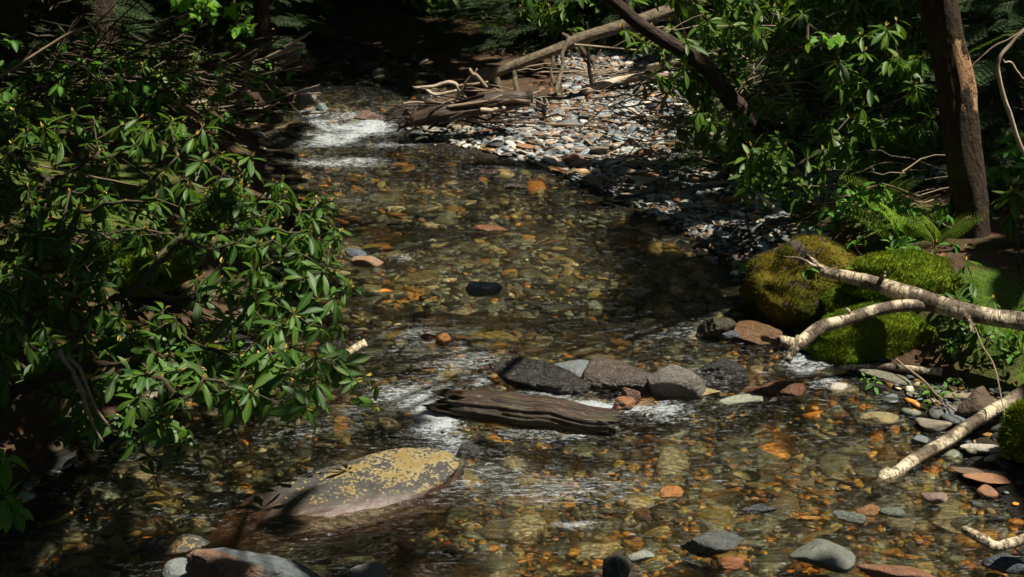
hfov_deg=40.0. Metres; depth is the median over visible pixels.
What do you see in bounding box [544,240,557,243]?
river stone
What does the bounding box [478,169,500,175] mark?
river stone
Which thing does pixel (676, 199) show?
flat stone
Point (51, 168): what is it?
twig
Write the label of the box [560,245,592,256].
river stone
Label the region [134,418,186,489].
rhododendron sprig
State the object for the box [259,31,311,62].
dead branch
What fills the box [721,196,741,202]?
flat stone
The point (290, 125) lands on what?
river stone
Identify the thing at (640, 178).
flat stone
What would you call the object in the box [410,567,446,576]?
river stone
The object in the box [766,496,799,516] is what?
river stone
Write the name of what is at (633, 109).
flat stone
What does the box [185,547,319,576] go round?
river boulder
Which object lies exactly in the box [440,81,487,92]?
drift stick
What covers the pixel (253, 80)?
leafy plant
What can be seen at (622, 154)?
flat stone
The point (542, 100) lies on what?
river rock
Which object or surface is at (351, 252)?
river stone
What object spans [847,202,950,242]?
fern
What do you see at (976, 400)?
river rock
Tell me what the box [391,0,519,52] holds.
evergreen shrub
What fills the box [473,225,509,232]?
river stone
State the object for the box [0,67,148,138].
leafy plant
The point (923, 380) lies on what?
twig
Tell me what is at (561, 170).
flat stone
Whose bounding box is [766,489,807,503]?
river stone
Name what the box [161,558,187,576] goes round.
river rock
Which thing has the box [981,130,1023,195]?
leafy plant
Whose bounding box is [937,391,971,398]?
river stone
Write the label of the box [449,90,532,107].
drift log
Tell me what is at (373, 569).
river rock
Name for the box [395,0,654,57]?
hemlock sapling
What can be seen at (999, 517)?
river stone
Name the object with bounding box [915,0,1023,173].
hemlock sapling
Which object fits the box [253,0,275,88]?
tree
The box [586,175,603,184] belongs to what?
flat stone
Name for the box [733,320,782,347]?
river rock
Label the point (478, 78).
drift stick
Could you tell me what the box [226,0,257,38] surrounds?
maple sprig
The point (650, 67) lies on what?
dead branch
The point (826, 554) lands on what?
river rock
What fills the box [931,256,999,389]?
rhododendron seedling
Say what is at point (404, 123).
drift log
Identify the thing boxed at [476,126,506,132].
flat stone
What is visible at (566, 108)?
flat stone
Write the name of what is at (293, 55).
dead branch
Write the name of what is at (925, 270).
moss mound
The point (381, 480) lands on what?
lichen boulder
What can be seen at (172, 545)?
river rock
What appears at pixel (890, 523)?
river stone
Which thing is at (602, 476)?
river stone
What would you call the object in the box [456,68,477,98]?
drift stick
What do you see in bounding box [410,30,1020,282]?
gravel
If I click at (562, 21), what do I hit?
evergreen shrub
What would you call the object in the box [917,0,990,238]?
peeling tree
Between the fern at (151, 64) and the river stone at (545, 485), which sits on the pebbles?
the river stone at (545, 485)
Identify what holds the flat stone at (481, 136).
on the gravel at (736, 214)
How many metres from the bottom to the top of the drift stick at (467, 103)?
0.124 m
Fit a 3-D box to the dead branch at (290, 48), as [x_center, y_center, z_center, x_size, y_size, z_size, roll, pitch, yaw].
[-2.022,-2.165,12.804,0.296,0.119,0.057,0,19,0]
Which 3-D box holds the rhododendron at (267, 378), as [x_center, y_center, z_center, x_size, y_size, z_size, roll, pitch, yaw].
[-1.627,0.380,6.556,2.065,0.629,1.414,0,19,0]
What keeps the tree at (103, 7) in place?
on the ground
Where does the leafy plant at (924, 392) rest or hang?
on the ground
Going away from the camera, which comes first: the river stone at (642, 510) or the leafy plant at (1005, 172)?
the river stone at (642, 510)
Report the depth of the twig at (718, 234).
9.59 m
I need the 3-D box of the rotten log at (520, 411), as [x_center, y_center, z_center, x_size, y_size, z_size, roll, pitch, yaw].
[0.049,0.626,7.100,1.045,0.191,0.178,4,20,12]
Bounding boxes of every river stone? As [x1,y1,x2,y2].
[257,122,312,128]
[315,103,326,114]
[343,328,366,334]
[344,248,366,257]
[350,256,383,267]
[396,540,417,550]
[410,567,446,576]
[420,333,435,341]
[436,333,450,346]
[451,335,468,338]
[458,442,480,459]
[465,555,491,576]
[466,281,501,296]
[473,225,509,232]
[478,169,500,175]
[481,518,510,540]
[489,570,520,576]
[502,183,523,189]
[502,516,522,523]
[503,499,524,508]
[512,347,542,352]
[513,495,545,504]
[526,482,581,490]
[536,336,552,341]
[543,505,558,516]
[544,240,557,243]
[557,565,593,573]
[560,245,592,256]
[563,275,578,288]
[572,350,602,356]
[579,354,636,365]
[582,257,597,261]
[583,573,599,576]
[591,468,607,481]
[605,333,631,347]
[609,199,625,201]
[612,396,635,410]
[620,257,634,263]
[621,387,640,404]
[624,461,652,466]
[627,289,653,298]
[628,550,653,562]
[628,564,643,576]
[633,507,653,520]
[639,342,651,349]
[642,305,655,312]
[651,338,667,345]
[657,206,677,211]
[660,486,683,498]
[702,388,720,395]
[714,394,776,405]
[716,556,744,570]
[718,329,739,340]
[732,470,760,482]
[741,504,776,514]
[759,462,790,475]
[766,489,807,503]
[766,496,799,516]
[766,522,781,532]
[792,385,818,402]
[796,479,814,488]
[798,459,815,469]
[798,516,821,521]
[812,497,860,516]
[829,382,858,399]
[831,410,849,418]
[831,472,850,481]
[831,510,865,524]
[844,551,873,575]
[849,519,878,526]
[851,457,871,464]
[854,364,911,385]
[854,467,881,477]
[855,504,880,515]
[856,411,900,426]
[856,564,934,576]
[879,507,907,518]
[880,394,898,402]
[881,553,909,558]
[885,516,915,532]
[906,392,922,396]
[910,487,924,498]
[911,435,928,444]
[915,418,951,432]
[916,470,938,485]
[920,492,948,503]
[921,545,940,554]
[933,520,961,533]
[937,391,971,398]
[951,467,984,473]
[960,443,1004,452]
[960,557,980,565]
[963,473,1010,483]
[966,448,980,454]
[971,500,1001,512]
[976,483,997,498]
[981,554,1023,574]
[983,453,1007,461]
[988,513,1008,522]
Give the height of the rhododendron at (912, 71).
1.502 m
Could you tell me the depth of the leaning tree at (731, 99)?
10.16 m
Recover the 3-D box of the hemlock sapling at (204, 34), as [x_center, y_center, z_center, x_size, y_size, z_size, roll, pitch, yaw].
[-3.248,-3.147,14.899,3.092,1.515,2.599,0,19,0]
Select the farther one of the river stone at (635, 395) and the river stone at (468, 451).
the river stone at (635, 395)
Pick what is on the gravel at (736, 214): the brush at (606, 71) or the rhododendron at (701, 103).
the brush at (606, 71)
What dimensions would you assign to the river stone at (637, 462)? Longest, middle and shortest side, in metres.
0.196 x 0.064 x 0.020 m
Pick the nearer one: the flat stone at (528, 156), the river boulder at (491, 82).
the flat stone at (528, 156)
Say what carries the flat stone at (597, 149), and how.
on the gravel at (736, 214)
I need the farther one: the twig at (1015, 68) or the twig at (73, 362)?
the twig at (1015, 68)
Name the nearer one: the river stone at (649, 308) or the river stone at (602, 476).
the river stone at (602, 476)
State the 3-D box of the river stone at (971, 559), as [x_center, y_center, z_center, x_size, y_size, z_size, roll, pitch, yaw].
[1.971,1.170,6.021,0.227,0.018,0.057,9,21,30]
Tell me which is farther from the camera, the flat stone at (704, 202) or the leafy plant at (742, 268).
the flat stone at (704, 202)
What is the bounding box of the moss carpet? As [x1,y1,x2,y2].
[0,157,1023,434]
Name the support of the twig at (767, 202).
attached to the rhododendron at (762, 162)
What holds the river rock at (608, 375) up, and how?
on the water
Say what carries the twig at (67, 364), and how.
attached to the rhododendron at (267, 378)
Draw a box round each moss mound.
[95,233,206,297]
[803,300,938,365]
[820,286,866,314]
[838,247,967,302]
[993,396,1023,462]
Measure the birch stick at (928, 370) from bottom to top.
0.075 m
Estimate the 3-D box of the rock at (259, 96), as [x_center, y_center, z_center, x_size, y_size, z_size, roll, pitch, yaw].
[-2.363,-1.810,12.797,0.342,0.534,0.332,0,19,0]
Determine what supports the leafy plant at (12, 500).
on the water
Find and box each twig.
[0,0,119,76]
[0,149,138,185]
[57,348,102,441]
[65,354,114,433]
[604,175,645,186]
[712,221,725,245]
[730,174,776,210]
[892,355,956,411]
[900,214,951,227]
[965,28,1023,71]
[975,327,1004,413]
[996,30,1023,156]
[1003,59,1023,78]
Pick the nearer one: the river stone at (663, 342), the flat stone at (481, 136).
the river stone at (663, 342)
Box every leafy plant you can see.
[0,28,159,104]
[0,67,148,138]
[0,449,33,533]
[12,57,254,141]
[30,44,137,83]
[69,77,232,134]
[79,323,254,387]
[128,36,271,92]
[177,100,291,139]
[256,70,295,99]
[730,262,746,277]
[795,177,914,241]
[802,228,959,279]
[815,178,901,224]
[860,372,964,408]
[885,192,994,234]
[939,308,1023,363]
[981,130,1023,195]
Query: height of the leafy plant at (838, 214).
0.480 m
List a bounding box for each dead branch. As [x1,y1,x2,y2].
[0,362,119,397]
[166,96,199,119]
[191,97,223,105]
[197,50,300,62]
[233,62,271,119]
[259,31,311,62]
[279,44,305,54]
[467,119,613,127]
[581,71,669,94]
[645,49,724,70]
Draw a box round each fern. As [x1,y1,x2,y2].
[76,40,176,73]
[103,47,210,74]
[839,174,922,201]
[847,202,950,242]
[893,212,984,244]
[979,324,1023,354]
[987,176,1023,198]
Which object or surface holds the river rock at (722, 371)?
on the water
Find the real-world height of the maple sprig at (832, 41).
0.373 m
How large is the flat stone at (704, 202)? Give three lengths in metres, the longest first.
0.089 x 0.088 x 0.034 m
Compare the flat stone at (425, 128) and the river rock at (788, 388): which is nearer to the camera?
the river rock at (788, 388)
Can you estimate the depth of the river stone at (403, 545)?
5.90 m
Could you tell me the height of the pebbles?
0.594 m
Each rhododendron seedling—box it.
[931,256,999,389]
[990,187,1023,306]
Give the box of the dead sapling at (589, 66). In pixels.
[574,22,604,83]
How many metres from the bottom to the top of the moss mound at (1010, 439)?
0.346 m
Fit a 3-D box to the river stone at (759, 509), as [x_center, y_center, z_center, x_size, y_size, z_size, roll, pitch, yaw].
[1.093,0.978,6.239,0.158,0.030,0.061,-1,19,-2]
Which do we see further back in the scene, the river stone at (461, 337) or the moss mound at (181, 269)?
the river stone at (461, 337)
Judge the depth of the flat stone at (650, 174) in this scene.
11.08 m
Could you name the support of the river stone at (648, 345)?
on the pebbles
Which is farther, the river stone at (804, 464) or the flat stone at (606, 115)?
the flat stone at (606, 115)
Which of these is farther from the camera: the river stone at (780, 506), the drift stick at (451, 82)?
the drift stick at (451, 82)
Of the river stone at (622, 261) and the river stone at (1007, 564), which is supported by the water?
the river stone at (1007, 564)
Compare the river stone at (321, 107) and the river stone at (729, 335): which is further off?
the river stone at (321, 107)
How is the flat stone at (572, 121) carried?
on the gravel at (736, 214)
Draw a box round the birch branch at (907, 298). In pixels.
[776,254,1023,362]
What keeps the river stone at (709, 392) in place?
on the water
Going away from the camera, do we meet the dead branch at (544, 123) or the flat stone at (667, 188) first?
the flat stone at (667, 188)
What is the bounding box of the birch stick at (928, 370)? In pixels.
[830,362,942,375]
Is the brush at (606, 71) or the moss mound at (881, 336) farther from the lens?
the brush at (606, 71)
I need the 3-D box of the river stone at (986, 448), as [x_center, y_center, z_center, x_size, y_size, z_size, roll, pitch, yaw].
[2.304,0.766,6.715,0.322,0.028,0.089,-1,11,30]
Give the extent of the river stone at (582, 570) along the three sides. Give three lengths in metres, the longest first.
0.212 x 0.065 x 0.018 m
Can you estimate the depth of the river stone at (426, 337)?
8.03 m
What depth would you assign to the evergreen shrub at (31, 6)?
14.88 m
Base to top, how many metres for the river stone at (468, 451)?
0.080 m
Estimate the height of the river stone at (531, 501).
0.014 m
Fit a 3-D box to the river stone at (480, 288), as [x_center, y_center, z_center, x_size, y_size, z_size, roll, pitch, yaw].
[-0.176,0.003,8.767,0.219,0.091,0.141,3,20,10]
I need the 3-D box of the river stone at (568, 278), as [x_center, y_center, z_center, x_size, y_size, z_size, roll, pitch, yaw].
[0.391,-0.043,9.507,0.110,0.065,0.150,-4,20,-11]
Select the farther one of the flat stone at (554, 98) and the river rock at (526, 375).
the flat stone at (554, 98)
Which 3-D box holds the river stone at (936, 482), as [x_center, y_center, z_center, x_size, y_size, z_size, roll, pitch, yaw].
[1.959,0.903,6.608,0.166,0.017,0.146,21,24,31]
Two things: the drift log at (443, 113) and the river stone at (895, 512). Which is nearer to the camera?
the river stone at (895, 512)
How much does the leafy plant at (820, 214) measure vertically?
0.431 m
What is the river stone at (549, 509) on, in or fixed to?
on the ground
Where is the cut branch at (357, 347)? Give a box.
[227,339,367,389]
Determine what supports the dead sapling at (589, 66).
on the ground
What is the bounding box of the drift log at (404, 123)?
[398,118,452,128]
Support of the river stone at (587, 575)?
on the pebbles
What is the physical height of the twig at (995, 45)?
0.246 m
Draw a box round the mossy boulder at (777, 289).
[738,233,859,329]
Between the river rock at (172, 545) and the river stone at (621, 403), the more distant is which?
the river stone at (621, 403)
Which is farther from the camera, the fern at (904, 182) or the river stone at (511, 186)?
the river stone at (511, 186)
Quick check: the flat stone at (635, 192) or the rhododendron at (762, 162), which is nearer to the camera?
the rhododendron at (762, 162)
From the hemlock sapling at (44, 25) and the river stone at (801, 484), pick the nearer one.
the river stone at (801, 484)
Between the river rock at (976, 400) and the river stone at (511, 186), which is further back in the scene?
the river stone at (511, 186)
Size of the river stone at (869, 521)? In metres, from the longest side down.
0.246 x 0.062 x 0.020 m
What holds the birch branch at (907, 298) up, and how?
on the ground
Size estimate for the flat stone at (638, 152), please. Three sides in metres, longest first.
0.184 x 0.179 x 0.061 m
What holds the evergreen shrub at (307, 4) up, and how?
on the ground
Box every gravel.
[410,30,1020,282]
[653,207,1023,485]
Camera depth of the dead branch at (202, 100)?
11.72 m
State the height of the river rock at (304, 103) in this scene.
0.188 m
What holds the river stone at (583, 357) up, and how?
on the ground
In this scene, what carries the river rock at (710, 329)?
on the water
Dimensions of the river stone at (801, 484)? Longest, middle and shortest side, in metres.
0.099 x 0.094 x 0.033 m
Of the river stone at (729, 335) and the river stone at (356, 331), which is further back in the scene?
the river stone at (356, 331)
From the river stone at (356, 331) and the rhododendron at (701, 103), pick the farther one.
the rhododendron at (701, 103)
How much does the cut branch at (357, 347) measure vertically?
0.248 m
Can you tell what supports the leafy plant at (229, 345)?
on the ground
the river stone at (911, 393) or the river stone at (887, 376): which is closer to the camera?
the river stone at (911, 393)
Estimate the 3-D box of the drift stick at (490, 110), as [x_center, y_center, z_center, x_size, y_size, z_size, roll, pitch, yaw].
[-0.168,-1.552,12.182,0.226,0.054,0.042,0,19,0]
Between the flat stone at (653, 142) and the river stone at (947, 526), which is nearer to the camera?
the river stone at (947, 526)
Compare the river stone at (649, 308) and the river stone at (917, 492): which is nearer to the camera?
the river stone at (917, 492)
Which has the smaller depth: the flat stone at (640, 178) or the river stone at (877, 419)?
the river stone at (877, 419)
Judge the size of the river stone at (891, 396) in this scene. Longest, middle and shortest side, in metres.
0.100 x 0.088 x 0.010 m
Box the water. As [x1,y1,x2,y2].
[0,0,1023,576]
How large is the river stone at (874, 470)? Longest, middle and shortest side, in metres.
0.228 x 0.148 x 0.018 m
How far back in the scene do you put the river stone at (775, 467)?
6.97 m
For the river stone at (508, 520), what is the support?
on the ground
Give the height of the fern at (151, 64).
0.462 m
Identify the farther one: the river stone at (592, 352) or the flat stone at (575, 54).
the flat stone at (575, 54)
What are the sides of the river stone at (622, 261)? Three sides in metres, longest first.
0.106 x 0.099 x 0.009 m
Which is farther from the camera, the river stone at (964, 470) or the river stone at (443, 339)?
the river stone at (443, 339)
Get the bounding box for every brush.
[0,3,325,146]
[371,94,558,130]
[403,63,653,112]
[553,0,1011,228]
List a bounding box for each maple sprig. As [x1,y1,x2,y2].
[169,0,241,35]
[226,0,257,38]
[803,0,847,52]
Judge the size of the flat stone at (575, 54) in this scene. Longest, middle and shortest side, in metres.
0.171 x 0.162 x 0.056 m
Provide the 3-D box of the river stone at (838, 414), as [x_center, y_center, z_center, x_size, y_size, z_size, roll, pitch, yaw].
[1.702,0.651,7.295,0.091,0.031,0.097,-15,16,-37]
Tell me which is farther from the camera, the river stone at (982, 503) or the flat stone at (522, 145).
the flat stone at (522, 145)
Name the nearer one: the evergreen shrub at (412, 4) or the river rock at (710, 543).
the river rock at (710, 543)
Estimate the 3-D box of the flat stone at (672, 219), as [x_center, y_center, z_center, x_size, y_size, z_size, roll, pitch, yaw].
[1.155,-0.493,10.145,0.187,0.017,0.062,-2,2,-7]
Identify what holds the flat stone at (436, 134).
on the gravel at (736, 214)
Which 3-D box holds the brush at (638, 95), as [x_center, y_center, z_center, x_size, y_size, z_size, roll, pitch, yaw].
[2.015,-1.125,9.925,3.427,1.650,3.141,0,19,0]
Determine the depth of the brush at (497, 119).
12.40 m
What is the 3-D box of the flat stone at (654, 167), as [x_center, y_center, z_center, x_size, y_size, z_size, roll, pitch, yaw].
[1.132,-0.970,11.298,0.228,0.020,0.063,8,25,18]
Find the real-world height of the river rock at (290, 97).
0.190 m
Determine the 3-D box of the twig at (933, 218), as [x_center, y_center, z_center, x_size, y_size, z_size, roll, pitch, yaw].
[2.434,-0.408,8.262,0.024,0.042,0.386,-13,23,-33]
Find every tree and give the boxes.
[0,0,33,94]
[84,0,122,78]
[114,0,131,50]
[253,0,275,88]
[455,0,713,95]
[603,0,780,169]
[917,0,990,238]
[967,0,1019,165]
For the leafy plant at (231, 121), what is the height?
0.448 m
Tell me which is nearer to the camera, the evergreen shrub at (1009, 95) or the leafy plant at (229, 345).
the leafy plant at (229, 345)
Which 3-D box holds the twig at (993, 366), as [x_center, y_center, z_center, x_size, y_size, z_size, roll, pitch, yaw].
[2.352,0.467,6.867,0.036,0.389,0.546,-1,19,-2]
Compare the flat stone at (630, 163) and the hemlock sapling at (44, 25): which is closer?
the flat stone at (630, 163)
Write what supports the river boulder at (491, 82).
on the ground
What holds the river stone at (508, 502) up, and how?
on the pebbles
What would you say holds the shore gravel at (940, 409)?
on the ground
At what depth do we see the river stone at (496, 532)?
6.43 m
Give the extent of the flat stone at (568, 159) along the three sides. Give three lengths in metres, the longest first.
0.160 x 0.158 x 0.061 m
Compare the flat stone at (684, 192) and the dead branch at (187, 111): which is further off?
the dead branch at (187, 111)
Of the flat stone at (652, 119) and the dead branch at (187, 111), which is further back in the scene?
the flat stone at (652, 119)
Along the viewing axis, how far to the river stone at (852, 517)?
6.15 m
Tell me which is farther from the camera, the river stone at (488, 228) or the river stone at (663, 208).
the river stone at (663, 208)
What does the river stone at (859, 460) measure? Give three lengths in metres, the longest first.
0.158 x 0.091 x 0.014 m
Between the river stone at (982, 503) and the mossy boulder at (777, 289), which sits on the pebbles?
the river stone at (982, 503)
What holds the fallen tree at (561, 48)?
on the brush at (606, 71)
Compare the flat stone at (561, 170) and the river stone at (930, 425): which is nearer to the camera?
the river stone at (930, 425)
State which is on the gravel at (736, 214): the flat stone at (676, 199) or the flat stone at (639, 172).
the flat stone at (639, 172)
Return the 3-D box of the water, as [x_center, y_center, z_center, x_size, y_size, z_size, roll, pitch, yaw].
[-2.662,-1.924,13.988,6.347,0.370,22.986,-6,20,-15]
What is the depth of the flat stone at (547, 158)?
11.61 m
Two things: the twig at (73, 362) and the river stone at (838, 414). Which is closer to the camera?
the twig at (73, 362)
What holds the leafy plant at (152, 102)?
on the ground
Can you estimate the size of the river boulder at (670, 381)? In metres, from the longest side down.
0.346 x 0.268 x 0.219 m
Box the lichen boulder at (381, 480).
[205,448,464,554]
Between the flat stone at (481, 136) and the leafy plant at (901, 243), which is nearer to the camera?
the leafy plant at (901, 243)
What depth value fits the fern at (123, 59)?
12.57 m
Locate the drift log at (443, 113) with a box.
[409,103,527,126]
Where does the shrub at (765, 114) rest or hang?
on the ground
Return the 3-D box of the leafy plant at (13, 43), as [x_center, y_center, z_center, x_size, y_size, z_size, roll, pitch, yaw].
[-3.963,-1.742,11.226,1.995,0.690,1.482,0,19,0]
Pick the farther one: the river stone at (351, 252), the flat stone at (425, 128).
the flat stone at (425, 128)
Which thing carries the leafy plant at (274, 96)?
on the ground
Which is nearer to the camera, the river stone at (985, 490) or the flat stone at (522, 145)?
the river stone at (985, 490)
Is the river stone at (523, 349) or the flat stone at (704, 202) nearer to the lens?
the river stone at (523, 349)
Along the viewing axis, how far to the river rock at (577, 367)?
7.57 m
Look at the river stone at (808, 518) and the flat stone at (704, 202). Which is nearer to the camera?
the river stone at (808, 518)
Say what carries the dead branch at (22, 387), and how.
attached to the rhododendron at (267, 378)
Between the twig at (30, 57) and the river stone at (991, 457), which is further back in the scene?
the twig at (30, 57)
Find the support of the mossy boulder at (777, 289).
on the ground
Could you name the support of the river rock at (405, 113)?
on the ground
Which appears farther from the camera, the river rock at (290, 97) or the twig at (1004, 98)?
the river rock at (290, 97)
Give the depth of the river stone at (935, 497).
6.30 m
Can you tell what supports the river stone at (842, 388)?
on the pebbles
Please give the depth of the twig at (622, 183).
10.91 m
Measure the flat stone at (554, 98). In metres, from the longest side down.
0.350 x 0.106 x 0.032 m
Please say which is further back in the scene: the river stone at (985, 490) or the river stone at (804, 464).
the river stone at (804, 464)
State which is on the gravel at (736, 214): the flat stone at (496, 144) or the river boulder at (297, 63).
the flat stone at (496, 144)
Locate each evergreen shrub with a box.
[21,0,281,50]
[34,45,245,132]
[221,0,343,39]
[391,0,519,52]
[511,0,682,64]
[674,0,1023,118]
[966,0,1023,175]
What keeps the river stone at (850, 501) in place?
on the pebbles
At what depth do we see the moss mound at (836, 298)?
7.95 m
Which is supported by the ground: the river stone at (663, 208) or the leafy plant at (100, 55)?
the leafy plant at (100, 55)
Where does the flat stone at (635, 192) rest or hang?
on the gravel at (736, 214)
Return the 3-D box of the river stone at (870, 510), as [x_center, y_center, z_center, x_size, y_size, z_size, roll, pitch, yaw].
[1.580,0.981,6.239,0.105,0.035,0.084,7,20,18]
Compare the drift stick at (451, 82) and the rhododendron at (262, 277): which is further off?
the drift stick at (451, 82)
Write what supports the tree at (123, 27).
on the ground
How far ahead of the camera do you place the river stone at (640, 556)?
5.82 m
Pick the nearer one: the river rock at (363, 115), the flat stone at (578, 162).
the flat stone at (578, 162)
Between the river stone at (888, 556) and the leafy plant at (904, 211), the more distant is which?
the leafy plant at (904, 211)
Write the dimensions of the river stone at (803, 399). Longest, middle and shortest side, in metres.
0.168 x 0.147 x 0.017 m
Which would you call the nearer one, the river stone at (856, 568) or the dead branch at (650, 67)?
the river stone at (856, 568)
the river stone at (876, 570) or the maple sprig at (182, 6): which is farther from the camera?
the maple sprig at (182, 6)
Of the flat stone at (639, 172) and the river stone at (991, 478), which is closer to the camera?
the river stone at (991, 478)
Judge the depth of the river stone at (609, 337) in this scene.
8.48 m
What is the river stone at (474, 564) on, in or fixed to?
on the ground
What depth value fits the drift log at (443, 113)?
12.23 m
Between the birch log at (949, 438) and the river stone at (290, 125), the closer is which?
the birch log at (949, 438)
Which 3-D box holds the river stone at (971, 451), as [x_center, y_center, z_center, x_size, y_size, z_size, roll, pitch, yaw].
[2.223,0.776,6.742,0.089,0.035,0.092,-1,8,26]
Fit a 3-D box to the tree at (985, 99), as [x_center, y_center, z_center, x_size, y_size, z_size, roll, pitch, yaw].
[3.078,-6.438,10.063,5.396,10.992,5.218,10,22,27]
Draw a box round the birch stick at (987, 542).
[961,526,1023,551]
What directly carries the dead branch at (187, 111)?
on the brush at (192, 104)
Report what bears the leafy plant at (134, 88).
on the ground
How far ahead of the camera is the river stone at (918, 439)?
6.88 m
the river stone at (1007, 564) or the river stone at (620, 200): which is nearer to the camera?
the river stone at (1007, 564)
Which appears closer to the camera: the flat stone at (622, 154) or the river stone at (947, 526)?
the river stone at (947, 526)
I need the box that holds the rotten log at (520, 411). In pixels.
[422,389,622,438]
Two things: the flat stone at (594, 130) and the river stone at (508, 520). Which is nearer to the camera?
the river stone at (508, 520)
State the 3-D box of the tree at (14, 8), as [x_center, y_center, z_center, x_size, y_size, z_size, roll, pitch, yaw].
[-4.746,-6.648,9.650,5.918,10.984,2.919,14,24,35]
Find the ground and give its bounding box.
[0,0,1023,576]
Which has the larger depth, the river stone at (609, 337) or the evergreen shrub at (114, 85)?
the evergreen shrub at (114, 85)
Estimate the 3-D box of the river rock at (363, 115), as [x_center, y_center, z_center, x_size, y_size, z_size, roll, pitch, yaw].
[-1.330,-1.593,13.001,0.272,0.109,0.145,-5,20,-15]
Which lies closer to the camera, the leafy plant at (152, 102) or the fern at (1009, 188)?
the fern at (1009, 188)
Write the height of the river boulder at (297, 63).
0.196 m
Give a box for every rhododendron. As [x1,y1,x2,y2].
[0,93,266,326]
[0,174,364,381]
[0,296,378,461]
[620,0,937,179]
[727,120,947,215]
[810,16,942,192]
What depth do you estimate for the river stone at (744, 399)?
7.28 m
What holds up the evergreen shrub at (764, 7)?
on the ground
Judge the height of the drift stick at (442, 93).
0.070 m
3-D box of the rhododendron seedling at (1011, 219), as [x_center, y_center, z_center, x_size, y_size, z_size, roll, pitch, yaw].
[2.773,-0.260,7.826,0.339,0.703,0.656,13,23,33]
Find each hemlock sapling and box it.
[22,0,174,80]
[74,0,338,67]
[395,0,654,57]
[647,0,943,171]
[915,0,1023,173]
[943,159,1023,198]
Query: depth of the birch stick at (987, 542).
5.65 m
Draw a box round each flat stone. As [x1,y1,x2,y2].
[421,126,446,131]
[429,131,451,137]
[445,122,460,130]
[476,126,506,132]
[478,134,490,139]
[486,142,503,147]
[515,124,534,129]
[516,143,533,148]
[525,155,542,158]
[533,96,565,100]
[543,154,556,164]
[549,167,566,173]
[558,106,578,109]
[560,118,576,127]
[562,153,580,164]
[569,159,587,166]
[572,50,581,56]
[584,129,603,131]
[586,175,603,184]
[590,146,608,152]
[591,114,611,118]
[615,153,632,161]
[618,169,656,174]
[620,189,651,195]
[621,107,636,111]
[622,160,640,165]
[625,175,662,183]
[632,114,668,122]
[632,149,650,155]
[638,171,657,176]
[639,165,666,169]
[644,140,661,145]
[661,160,679,165]
[661,219,683,220]
[663,186,675,190]
[672,196,682,203]
[676,190,692,195]
[688,174,705,182]
[695,180,730,186]
[702,200,712,204]
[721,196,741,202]
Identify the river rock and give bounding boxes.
[139,534,209,556]
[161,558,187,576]
[263,87,294,105]
[295,87,316,107]
[347,561,388,576]
[353,110,383,121]
[403,101,428,115]
[488,357,590,398]
[528,97,548,109]
[553,360,588,377]
[583,356,652,399]
[602,554,631,576]
[680,531,744,557]
[694,358,749,391]
[695,317,735,343]
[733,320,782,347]
[746,379,809,399]
[789,538,855,573]
[955,386,1000,418]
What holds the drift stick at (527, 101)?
on the drift log at (443, 113)
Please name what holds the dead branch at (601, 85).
on the gravel at (736, 214)
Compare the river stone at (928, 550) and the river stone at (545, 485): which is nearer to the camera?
the river stone at (928, 550)
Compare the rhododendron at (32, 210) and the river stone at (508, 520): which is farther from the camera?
the rhododendron at (32, 210)
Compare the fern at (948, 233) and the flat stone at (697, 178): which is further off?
the flat stone at (697, 178)
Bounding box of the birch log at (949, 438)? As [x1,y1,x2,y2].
[871,383,1023,495]
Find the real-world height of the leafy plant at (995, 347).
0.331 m
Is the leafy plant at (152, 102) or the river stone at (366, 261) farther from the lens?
the leafy plant at (152, 102)
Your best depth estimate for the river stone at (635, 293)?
8.67 m
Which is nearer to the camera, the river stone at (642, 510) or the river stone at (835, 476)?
the river stone at (642, 510)
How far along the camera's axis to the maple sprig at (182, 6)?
11.85 m
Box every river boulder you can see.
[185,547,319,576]
[280,59,313,75]
[462,67,502,97]
[647,364,706,402]
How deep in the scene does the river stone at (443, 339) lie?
7.94 m
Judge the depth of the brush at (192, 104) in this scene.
11.53 m
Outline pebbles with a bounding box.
[0,36,1023,576]
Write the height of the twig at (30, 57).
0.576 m
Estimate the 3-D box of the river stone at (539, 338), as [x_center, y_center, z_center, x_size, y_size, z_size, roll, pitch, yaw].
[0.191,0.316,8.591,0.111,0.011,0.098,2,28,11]
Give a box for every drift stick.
[414,80,465,98]
[426,89,457,95]
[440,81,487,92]
[447,95,501,107]
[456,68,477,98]
[468,68,487,88]
[480,106,505,112]
[487,99,530,105]
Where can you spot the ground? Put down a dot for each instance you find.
(384, 24)
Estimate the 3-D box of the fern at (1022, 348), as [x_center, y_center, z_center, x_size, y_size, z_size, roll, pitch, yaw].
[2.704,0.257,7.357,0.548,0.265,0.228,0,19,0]
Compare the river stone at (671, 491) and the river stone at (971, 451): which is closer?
the river stone at (671, 491)
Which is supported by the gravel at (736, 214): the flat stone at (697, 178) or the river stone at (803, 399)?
the flat stone at (697, 178)
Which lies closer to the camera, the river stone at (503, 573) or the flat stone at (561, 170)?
the river stone at (503, 573)
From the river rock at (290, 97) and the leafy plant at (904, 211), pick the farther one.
the river rock at (290, 97)
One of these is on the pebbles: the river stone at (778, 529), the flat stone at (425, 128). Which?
the river stone at (778, 529)

